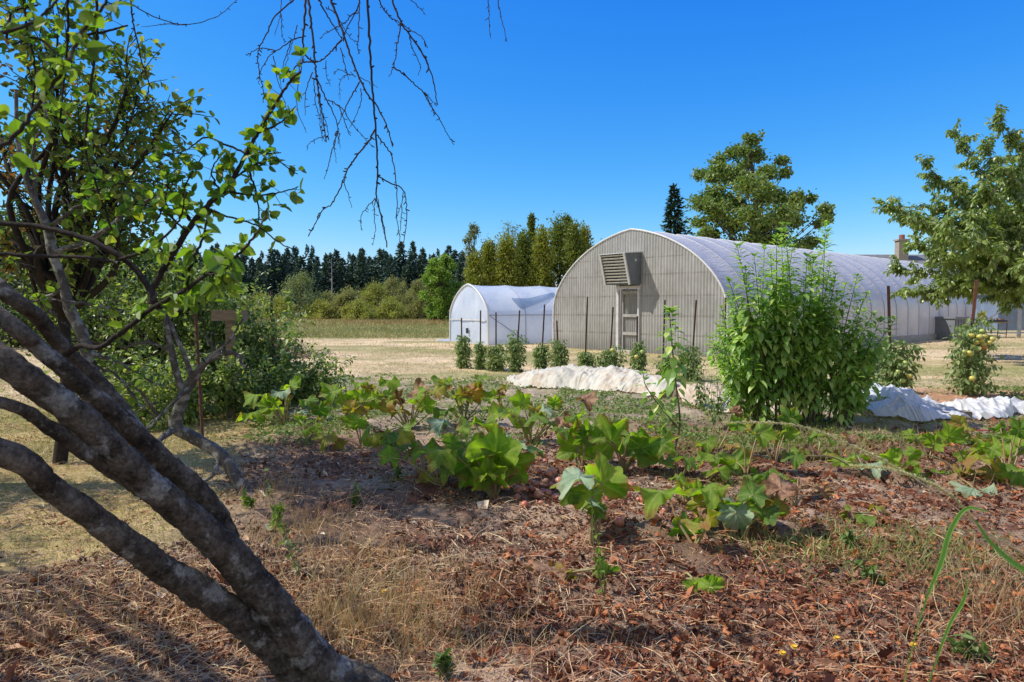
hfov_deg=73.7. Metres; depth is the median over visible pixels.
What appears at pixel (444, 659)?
weed
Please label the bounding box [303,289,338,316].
willow shrub
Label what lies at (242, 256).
conifer
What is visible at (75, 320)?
lichen tree
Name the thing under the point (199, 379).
metal stake
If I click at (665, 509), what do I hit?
fallen fruit
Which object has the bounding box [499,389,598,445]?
squash plant
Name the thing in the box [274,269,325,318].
willow shrub
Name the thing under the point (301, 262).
conifer
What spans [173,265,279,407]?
berry shrub
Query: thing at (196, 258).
conifer
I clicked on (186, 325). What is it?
berry shrub
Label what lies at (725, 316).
garden stake
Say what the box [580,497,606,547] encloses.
squash plant
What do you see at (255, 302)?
willow shrub
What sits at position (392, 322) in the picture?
tall meadow grass
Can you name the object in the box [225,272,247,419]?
leafy shoot
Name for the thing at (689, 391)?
peach sheet
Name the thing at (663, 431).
squash plant
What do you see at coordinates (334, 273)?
conifer
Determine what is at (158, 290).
shrubby tree
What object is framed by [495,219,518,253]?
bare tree
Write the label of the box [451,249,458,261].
conifer
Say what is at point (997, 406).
cover
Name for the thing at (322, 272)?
conifer
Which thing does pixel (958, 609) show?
grass plant
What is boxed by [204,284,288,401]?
berry shrub
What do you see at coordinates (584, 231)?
cedar tree
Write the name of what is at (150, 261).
hedge tree
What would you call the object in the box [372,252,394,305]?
conifer
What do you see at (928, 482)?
grass seed head
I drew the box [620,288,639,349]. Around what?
door
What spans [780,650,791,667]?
yellow flower
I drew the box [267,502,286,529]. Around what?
weed
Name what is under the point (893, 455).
squash plant
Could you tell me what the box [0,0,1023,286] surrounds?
sky
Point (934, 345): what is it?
mown grass
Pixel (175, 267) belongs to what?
conifer
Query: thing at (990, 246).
cherry tree
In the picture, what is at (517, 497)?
fallen fruit
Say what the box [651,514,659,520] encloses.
fallen fruit
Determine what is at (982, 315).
flower pot
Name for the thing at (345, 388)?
leafy plant
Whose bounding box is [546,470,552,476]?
fallen fruit
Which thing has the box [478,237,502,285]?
cedar tree
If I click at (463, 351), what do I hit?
tomato plant
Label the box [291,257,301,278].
conifer
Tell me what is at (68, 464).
lawn grass
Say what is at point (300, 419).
squash plant
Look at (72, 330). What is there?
berry shrub
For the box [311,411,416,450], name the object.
squash plant
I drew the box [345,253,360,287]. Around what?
conifer
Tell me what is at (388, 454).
squash plant
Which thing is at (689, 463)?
squash plant
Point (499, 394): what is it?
squash plant
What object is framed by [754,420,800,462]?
squash plant
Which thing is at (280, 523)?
weed
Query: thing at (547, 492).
fallen fruit
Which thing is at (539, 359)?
tomato plant
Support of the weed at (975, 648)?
on the ground at (420, 430)
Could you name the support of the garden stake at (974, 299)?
on the ground at (420, 430)
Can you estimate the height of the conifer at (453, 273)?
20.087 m
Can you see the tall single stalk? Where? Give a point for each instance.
(672, 375)
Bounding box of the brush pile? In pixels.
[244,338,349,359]
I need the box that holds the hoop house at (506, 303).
[435,283,557,344]
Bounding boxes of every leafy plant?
[334,380,354,407]
[448,376,468,409]
[688,357,711,408]
[703,375,728,425]
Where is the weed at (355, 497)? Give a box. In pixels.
[350,481,361,505]
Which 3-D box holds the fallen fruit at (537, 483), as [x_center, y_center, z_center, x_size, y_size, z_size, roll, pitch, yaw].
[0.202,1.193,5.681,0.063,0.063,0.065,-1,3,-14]
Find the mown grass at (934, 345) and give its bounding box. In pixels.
[0,334,1023,388]
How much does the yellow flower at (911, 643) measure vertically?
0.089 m
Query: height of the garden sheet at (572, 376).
0.487 m
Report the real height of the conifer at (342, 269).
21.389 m
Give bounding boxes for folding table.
[974,322,1012,337]
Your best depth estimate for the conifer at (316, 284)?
223.90 m
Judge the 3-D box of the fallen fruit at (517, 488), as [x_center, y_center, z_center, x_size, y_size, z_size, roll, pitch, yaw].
[0.052,1.204,5.506,0.076,0.074,0.074,-1,3,-15]
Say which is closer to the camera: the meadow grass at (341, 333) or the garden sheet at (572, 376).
the garden sheet at (572, 376)
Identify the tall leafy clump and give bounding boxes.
[703,220,897,432]
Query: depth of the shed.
44.02 m
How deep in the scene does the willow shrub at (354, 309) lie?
79.09 m
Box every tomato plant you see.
[450,335,472,368]
[472,341,486,369]
[479,343,510,371]
[502,330,529,372]
[531,342,549,368]
[544,339,569,367]
[575,351,597,367]
[592,344,628,366]
[626,340,648,372]
[651,353,676,375]
[675,345,707,381]
[875,338,928,392]
[942,318,1004,396]
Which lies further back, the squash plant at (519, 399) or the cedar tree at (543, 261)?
the cedar tree at (543, 261)
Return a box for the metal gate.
[978,304,1023,336]
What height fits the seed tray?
0.165 m
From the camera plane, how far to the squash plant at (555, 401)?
9.87 m
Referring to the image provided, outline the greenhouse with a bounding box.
[552,228,971,357]
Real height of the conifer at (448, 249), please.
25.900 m
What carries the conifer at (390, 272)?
on the ground at (420, 430)
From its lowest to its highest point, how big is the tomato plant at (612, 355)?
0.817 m
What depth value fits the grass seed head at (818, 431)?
1.92 m
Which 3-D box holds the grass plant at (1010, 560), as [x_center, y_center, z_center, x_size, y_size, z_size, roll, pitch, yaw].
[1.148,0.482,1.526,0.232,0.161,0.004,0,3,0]
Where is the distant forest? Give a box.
[193,242,491,271]
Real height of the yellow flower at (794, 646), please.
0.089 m
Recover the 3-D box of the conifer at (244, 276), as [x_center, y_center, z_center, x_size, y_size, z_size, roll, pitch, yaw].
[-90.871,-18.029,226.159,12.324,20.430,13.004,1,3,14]
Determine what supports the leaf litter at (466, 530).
on the ground at (420, 430)
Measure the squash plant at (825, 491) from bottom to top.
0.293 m
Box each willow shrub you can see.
[243,291,275,314]
[256,294,299,319]
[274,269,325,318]
[300,298,337,319]
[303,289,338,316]
[321,284,368,318]
[339,297,378,319]
[356,279,397,318]
[368,292,413,319]
[378,274,413,316]
[400,275,429,318]
[420,287,433,318]
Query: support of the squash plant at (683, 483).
on the ground at (420, 430)
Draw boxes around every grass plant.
[904,506,988,681]
[928,579,967,681]
[975,521,1023,572]
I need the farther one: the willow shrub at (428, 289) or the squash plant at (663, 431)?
the willow shrub at (428, 289)
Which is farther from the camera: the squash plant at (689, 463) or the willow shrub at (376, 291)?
the willow shrub at (376, 291)
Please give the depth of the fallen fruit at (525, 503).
5.05 m
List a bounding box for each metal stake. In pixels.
[193,296,203,435]
[270,291,274,384]
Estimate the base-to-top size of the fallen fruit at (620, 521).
0.071 m
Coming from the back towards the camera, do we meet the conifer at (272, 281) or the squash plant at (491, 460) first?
the conifer at (272, 281)
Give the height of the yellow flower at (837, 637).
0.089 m
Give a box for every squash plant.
[236,374,330,424]
[293,414,324,437]
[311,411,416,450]
[319,378,395,423]
[361,426,390,450]
[362,375,454,428]
[376,427,450,485]
[377,430,448,474]
[416,400,543,498]
[430,373,493,419]
[491,384,522,407]
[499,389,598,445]
[520,559,629,581]
[546,395,562,409]
[550,452,630,541]
[551,403,597,469]
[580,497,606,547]
[588,413,679,472]
[632,485,720,543]
[648,423,666,436]
[652,434,735,474]
[653,472,704,503]
[682,572,726,595]
[685,468,802,540]
[686,476,773,538]
[695,405,752,452]
[701,414,777,484]
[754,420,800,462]
[777,404,841,460]
[780,431,889,478]
[784,474,834,506]
[837,503,890,528]
[879,446,921,476]
[901,429,943,459]
[902,421,1004,499]
[947,414,975,443]
[959,415,1023,487]
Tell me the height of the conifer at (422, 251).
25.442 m
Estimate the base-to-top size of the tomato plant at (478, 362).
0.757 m
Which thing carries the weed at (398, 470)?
on the ground at (420, 430)
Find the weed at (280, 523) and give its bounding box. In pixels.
[264,468,300,579]
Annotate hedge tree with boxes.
[0,195,110,348]
[36,232,183,342]
[165,266,254,337]
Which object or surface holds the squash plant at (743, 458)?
on the ground at (420, 430)
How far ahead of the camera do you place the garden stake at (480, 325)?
16.48 m
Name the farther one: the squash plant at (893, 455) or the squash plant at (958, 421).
the squash plant at (958, 421)
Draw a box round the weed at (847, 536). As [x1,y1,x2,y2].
[840,526,857,549]
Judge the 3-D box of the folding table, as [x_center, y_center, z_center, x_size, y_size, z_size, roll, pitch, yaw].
[23.435,-0.547,33.365,1.500,0.783,0.750,0,3,0]
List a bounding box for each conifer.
[171,248,182,290]
[193,247,199,268]
[213,242,220,253]
[233,256,251,304]
[240,254,247,279]
[246,257,256,295]
[248,263,269,303]
[256,256,265,272]
[260,248,283,300]
[272,249,284,280]
[273,254,291,300]
[282,247,292,277]
[287,245,297,277]
[289,255,311,311]
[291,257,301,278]
[299,252,319,308]
[302,262,327,311]
[312,255,320,277]
[318,254,328,282]
[319,262,329,291]
[321,252,342,303]
[332,250,343,287]
[334,257,352,304]
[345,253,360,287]
[351,251,373,298]
[357,247,367,273]
[360,256,371,279]
[366,259,374,285]
[368,248,386,304]
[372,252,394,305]
[379,256,401,303]
[392,241,414,278]
[399,265,405,290]
[401,240,421,281]
[402,253,417,299]
[404,255,428,298]
[419,247,427,277]
[444,245,455,293]
[445,259,457,307]
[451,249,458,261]
[452,261,465,285]
[457,250,465,273]
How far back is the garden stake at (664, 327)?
14.12 m
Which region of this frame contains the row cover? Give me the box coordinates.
[863,383,969,421]
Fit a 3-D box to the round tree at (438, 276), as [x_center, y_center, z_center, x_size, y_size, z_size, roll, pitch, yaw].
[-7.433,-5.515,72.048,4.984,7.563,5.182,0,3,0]
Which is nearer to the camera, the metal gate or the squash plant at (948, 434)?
the squash plant at (948, 434)
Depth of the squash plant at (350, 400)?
8.37 m
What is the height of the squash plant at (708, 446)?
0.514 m
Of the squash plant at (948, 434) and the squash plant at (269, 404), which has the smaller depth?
the squash plant at (948, 434)
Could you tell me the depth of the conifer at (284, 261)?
229.92 m
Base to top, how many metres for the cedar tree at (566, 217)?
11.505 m
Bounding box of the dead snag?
[328,258,332,294]
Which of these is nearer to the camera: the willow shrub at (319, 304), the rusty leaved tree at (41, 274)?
the rusty leaved tree at (41, 274)
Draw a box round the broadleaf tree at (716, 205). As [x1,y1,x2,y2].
[684,129,837,249]
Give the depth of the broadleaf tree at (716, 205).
50.10 m
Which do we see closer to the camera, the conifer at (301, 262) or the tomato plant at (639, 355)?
the tomato plant at (639, 355)
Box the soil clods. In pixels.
[0,398,1023,681]
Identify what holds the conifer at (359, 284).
on the ground at (420, 430)
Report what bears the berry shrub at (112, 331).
on the ground at (420, 430)
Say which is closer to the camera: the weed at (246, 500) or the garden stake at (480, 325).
the weed at (246, 500)
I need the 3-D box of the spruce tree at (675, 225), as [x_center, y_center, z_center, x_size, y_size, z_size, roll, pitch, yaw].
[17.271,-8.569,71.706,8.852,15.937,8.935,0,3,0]
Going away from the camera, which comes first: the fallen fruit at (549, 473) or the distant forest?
the fallen fruit at (549, 473)
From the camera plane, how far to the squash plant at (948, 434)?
5.95 m
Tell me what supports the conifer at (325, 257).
on the ground at (420, 430)
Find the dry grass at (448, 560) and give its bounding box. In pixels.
[0,412,1023,681]
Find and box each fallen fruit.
[513,494,520,500]
[514,486,522,493]
[521,500,528,507]
[533,481,539,487]
[534,490,543,498]
[544,489,551,496]
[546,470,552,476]
[549,468,556,474]
[551,493,559,500]
[614,517,624,526]
[628,481,634,490]
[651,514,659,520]
[660,506,668,512]
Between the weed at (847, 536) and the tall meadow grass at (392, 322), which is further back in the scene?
the tall meadow grass at (392, 322)
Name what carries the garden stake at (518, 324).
on the ground at (420, 430)
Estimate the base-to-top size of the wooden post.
1.458 m
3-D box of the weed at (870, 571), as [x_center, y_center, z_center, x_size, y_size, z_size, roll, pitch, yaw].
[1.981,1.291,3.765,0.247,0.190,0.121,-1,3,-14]
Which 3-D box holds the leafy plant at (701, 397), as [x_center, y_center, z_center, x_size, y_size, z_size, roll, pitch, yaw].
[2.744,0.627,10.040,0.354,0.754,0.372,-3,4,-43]
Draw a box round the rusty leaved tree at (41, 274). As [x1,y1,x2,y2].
[0,0,219,464]
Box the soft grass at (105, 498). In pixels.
[0,416,242,568]
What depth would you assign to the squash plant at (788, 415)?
6.86 m
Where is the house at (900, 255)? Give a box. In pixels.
[860,235,988,279]
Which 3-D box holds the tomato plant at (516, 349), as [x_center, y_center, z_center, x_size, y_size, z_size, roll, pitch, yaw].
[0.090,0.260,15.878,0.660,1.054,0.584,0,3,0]
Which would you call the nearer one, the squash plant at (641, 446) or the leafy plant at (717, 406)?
the squash plant at (641, 446)
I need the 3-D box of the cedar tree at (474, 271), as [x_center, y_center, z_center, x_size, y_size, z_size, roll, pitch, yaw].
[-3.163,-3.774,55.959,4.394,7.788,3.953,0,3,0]
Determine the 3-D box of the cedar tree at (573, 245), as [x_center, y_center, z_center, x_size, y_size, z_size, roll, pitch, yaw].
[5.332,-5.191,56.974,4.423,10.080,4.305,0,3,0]
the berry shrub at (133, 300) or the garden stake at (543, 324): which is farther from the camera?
the garden stake at (543, 324)
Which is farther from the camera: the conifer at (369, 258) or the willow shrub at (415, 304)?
the conifer at (369, 258)
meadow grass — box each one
[1,317,448,338]
[250,316,447,328]
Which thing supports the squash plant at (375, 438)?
on the ground at (420, 430)
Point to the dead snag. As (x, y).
(331, 277)
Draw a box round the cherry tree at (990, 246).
[871,101,1023,315]
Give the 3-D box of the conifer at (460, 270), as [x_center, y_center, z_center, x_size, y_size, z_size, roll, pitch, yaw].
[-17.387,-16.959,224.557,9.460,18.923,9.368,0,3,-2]
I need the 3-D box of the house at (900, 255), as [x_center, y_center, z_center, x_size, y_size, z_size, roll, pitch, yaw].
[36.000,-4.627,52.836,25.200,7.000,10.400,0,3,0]
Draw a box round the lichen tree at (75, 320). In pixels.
[9,65,167,423]
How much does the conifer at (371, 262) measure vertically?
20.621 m
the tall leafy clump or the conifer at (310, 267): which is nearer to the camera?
the tall leafy clump
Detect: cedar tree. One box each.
[446,247,490,323]
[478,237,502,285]
[489,227,525,286]
[514,224,534,286]
[522,219,556,286]
[527,211,536,271]
[544,210,569,286]
[555,218,589,284]
[562,213,571,230]
[578,220,593,251]
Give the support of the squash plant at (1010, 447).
on the ground at (420, 430)
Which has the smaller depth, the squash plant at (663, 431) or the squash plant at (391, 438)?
the squash plant at (391, 438)
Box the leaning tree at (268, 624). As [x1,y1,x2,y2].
[0,0,394,681]
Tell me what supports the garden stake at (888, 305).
on the ground at (420, 430)
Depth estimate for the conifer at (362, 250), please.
249.12 m
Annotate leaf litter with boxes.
[0,396,1023,664]
[0,398,1023,681]
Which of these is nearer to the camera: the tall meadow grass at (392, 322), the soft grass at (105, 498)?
the soft grass at (105, 498)
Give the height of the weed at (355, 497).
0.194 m
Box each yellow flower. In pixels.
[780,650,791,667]
[790,644,802,662]
[834,635,844,652]
[909,642,921,660]
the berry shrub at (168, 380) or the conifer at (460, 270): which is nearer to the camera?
the berry shrub at (168, 380)
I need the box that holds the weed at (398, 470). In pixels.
[393,465,403,480]
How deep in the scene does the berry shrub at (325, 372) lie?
11.23 m
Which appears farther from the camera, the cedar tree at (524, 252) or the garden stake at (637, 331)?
the cedar tree at (524, 252)
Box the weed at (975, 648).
[946,630,992,662]
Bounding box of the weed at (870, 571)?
[846,559,886,587]
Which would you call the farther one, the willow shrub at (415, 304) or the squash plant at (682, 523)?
the willow shrub at (415, 304)
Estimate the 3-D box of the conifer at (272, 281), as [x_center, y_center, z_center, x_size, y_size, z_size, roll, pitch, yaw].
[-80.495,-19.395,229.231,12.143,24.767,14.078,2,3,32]
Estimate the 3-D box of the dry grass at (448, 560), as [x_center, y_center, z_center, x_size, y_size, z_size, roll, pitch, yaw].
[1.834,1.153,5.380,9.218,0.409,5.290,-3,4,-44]
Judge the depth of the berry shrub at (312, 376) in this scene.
10.89 m
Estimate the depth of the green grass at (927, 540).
4.33 m
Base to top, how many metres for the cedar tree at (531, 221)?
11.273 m
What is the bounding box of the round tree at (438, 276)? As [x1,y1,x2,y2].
[417,253,463,320]
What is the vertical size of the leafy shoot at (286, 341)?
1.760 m
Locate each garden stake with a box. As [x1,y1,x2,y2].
[480,310,480,340]
[495,312,496,344]
[517,310,519,338]
[542,305,544,342]
[556,321,558,345]
[585,297,587,353]
[610,307,613,364]
[636,316,637,344]
[662,300,665,359]
[692,300,696,350]
[724,297,726,378]
[887,286,891,349]
[965,280,977,377]
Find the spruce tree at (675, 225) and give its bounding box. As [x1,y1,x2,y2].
[660,183,696,235]
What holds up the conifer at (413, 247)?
on the ground at (420, 430)
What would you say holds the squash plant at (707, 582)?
on the ground at (420, 430)
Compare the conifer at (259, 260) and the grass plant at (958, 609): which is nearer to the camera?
the grass plant at (958, 609)
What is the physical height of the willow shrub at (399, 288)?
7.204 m
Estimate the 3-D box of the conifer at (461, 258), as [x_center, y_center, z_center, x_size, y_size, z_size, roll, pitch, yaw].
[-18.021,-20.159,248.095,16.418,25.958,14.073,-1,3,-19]
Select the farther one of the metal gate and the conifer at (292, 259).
the conifer at (292, 259)
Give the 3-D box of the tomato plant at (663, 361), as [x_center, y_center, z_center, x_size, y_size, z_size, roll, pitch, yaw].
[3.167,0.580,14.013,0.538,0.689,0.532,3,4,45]
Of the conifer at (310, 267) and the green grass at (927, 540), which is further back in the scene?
the conifer at (310, 267)
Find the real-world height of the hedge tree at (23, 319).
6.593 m
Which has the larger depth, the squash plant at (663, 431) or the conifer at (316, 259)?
the conifer at (316, 259)
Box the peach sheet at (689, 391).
[672,382,794,414]
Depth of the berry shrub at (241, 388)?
9.15 m
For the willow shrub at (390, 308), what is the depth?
80.74 m
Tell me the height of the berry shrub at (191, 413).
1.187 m
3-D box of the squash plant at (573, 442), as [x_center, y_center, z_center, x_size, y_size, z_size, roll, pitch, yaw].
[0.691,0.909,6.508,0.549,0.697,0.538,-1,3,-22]
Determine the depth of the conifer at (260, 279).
224.49 m
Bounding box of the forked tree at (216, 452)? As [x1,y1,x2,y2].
[121,307,253,494]
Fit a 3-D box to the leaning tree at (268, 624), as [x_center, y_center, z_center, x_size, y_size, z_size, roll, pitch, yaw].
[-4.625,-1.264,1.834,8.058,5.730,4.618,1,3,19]
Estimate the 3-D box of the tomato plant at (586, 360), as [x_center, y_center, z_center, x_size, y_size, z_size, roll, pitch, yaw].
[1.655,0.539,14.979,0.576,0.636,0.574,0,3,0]
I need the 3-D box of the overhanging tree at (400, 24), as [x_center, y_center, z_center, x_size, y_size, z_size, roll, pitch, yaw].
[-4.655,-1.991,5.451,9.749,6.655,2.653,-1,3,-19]
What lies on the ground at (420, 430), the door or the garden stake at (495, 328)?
the garden stake at (495, 328)
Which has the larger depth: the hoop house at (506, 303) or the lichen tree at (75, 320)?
the hoop house at (506, 303)
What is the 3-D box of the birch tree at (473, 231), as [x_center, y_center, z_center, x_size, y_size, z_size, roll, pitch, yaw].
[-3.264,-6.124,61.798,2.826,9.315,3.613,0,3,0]
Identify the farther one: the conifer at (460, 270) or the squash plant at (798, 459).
the conifer at (460, 270)
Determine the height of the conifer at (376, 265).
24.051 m
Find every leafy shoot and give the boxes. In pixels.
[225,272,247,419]
[271,289,295,390]
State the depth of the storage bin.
31.07 m
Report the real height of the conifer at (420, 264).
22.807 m
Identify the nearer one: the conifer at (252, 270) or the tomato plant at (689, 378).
the tomato plant at (689, 378)
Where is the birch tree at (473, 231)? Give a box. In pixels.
[461,221,485,279]
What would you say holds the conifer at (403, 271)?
on the ground at (420, 430)
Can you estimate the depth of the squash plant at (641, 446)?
6.15 m
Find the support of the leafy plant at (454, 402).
on the ground at (420, 430)
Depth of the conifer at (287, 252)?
245.06 m
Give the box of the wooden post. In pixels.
[211,310,247,417]
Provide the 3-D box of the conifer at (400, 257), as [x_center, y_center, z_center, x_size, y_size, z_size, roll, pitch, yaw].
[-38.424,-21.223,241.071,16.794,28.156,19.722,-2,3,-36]
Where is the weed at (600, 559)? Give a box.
[587,501,608,599]
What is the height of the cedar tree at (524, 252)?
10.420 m
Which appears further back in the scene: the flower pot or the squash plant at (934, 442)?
the flower pot
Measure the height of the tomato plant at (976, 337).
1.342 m
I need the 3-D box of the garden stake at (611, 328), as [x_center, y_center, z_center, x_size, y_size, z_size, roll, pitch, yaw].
[2.139,0.071,14.764,0.114,1.606,0.036,0,3,0]
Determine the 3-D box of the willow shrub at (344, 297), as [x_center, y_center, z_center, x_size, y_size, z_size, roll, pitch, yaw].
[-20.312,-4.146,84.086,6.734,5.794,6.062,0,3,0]
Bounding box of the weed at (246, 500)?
[240,488,255,508]
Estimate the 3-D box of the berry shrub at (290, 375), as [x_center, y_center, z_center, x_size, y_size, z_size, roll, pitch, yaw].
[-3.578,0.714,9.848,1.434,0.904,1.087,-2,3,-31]
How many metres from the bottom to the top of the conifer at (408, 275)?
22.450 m
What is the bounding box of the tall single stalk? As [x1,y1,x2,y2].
[634,305,691,455]
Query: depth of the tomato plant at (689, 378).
13.68 m
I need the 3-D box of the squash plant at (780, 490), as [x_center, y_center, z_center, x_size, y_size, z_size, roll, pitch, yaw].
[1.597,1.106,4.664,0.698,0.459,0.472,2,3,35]
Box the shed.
[972,294,1023,329]
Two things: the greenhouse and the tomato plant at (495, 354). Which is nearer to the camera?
the tomato plant at (495, 354)
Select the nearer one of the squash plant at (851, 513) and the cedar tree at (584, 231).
the squash plant at (851, 513)
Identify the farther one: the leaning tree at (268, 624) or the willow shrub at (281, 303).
the willow shrub at (281, 303)
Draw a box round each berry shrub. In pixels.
[12,235,132,399]
[81,260,162,407]
[96,342,208,430]
[113,248,210,414]
[122,342,223,424]
[147,238,233,402]
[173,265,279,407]
[180,339,278,417]
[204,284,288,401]
[206,361,309,411]
[220,305,316,395]
[259,338,333,401]
[292,352,355,400]
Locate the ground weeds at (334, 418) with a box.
[225,372,1023,450]
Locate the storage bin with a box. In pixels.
[935,316,969,339]
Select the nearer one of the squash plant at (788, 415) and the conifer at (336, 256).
the squash plant at (788, 415)
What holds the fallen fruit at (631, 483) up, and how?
on the ground at (420, 430)
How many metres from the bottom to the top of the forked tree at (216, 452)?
1.580 m
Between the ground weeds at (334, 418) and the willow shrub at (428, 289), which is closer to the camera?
the ground weeds at (334, 418)
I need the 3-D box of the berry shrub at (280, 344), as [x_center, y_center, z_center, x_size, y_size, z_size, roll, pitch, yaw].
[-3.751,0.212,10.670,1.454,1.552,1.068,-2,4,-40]
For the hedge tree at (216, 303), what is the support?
on the ground at (420, 430)
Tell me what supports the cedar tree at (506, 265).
on the ground at (420, 430)
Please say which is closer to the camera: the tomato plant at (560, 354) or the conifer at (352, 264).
the tomato plant at (560, 354)
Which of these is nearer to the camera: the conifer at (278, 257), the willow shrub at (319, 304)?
the willow shrub at (319, 304)
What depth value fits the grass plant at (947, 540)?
1.53 m
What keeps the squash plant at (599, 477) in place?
on the ground at (420, 430)
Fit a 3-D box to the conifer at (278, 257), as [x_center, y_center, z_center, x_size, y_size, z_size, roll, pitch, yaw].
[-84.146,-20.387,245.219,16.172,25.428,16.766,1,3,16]
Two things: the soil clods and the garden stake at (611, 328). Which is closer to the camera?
the soil clods
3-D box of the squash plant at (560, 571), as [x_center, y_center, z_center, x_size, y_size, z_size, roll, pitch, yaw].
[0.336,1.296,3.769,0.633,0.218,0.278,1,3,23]
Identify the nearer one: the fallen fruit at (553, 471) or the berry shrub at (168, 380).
the fallen fruit at (553, 471)
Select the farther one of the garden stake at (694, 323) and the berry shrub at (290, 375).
the garden stake at (694, 323)
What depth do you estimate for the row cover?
9.06 m
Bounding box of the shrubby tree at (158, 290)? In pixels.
[0,246,208,409]
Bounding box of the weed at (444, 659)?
[432,647,455,680]
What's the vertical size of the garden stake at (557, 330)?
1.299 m
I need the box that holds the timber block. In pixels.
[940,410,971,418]
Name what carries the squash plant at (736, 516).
on the ground at (420, 430)
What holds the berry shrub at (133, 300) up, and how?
on the ground at (420, 430)
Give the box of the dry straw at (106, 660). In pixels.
[0,394,1023,681]
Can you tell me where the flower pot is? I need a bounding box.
[976,310,987,319]
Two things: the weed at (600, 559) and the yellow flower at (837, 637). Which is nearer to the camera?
the yellow flower at (837, 637)
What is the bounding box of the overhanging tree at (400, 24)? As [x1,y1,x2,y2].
[104,0,506,247]
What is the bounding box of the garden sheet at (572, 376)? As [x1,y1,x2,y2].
[506,363,681,397]
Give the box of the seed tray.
[987,318,1007,321]
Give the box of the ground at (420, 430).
[0,312,1023,681]
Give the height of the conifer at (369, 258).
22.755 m
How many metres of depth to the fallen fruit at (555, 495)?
5.18 m
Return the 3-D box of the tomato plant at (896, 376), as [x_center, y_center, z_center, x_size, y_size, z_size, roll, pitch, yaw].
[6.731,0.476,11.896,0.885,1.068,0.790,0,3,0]
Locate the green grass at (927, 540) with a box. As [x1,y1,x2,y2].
[297,406,1023,607]
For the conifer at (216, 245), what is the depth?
228.06 m
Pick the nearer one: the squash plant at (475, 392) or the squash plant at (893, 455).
the squash plant at (893, 455)
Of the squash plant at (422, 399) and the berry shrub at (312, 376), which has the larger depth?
the berry shrub at (312, 376)
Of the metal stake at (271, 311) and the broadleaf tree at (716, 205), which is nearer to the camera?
the metal stake at (271, 311)
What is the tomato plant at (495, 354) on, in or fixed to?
on the ground at (420, 430)
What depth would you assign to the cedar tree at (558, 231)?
59.09 m
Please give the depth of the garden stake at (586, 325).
15.03 m
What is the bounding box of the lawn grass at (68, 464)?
[0,383,277,575]
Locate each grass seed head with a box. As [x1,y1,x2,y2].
[721,420,1016,561]
[848,463,1023,554]
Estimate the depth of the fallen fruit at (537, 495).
5.35 m

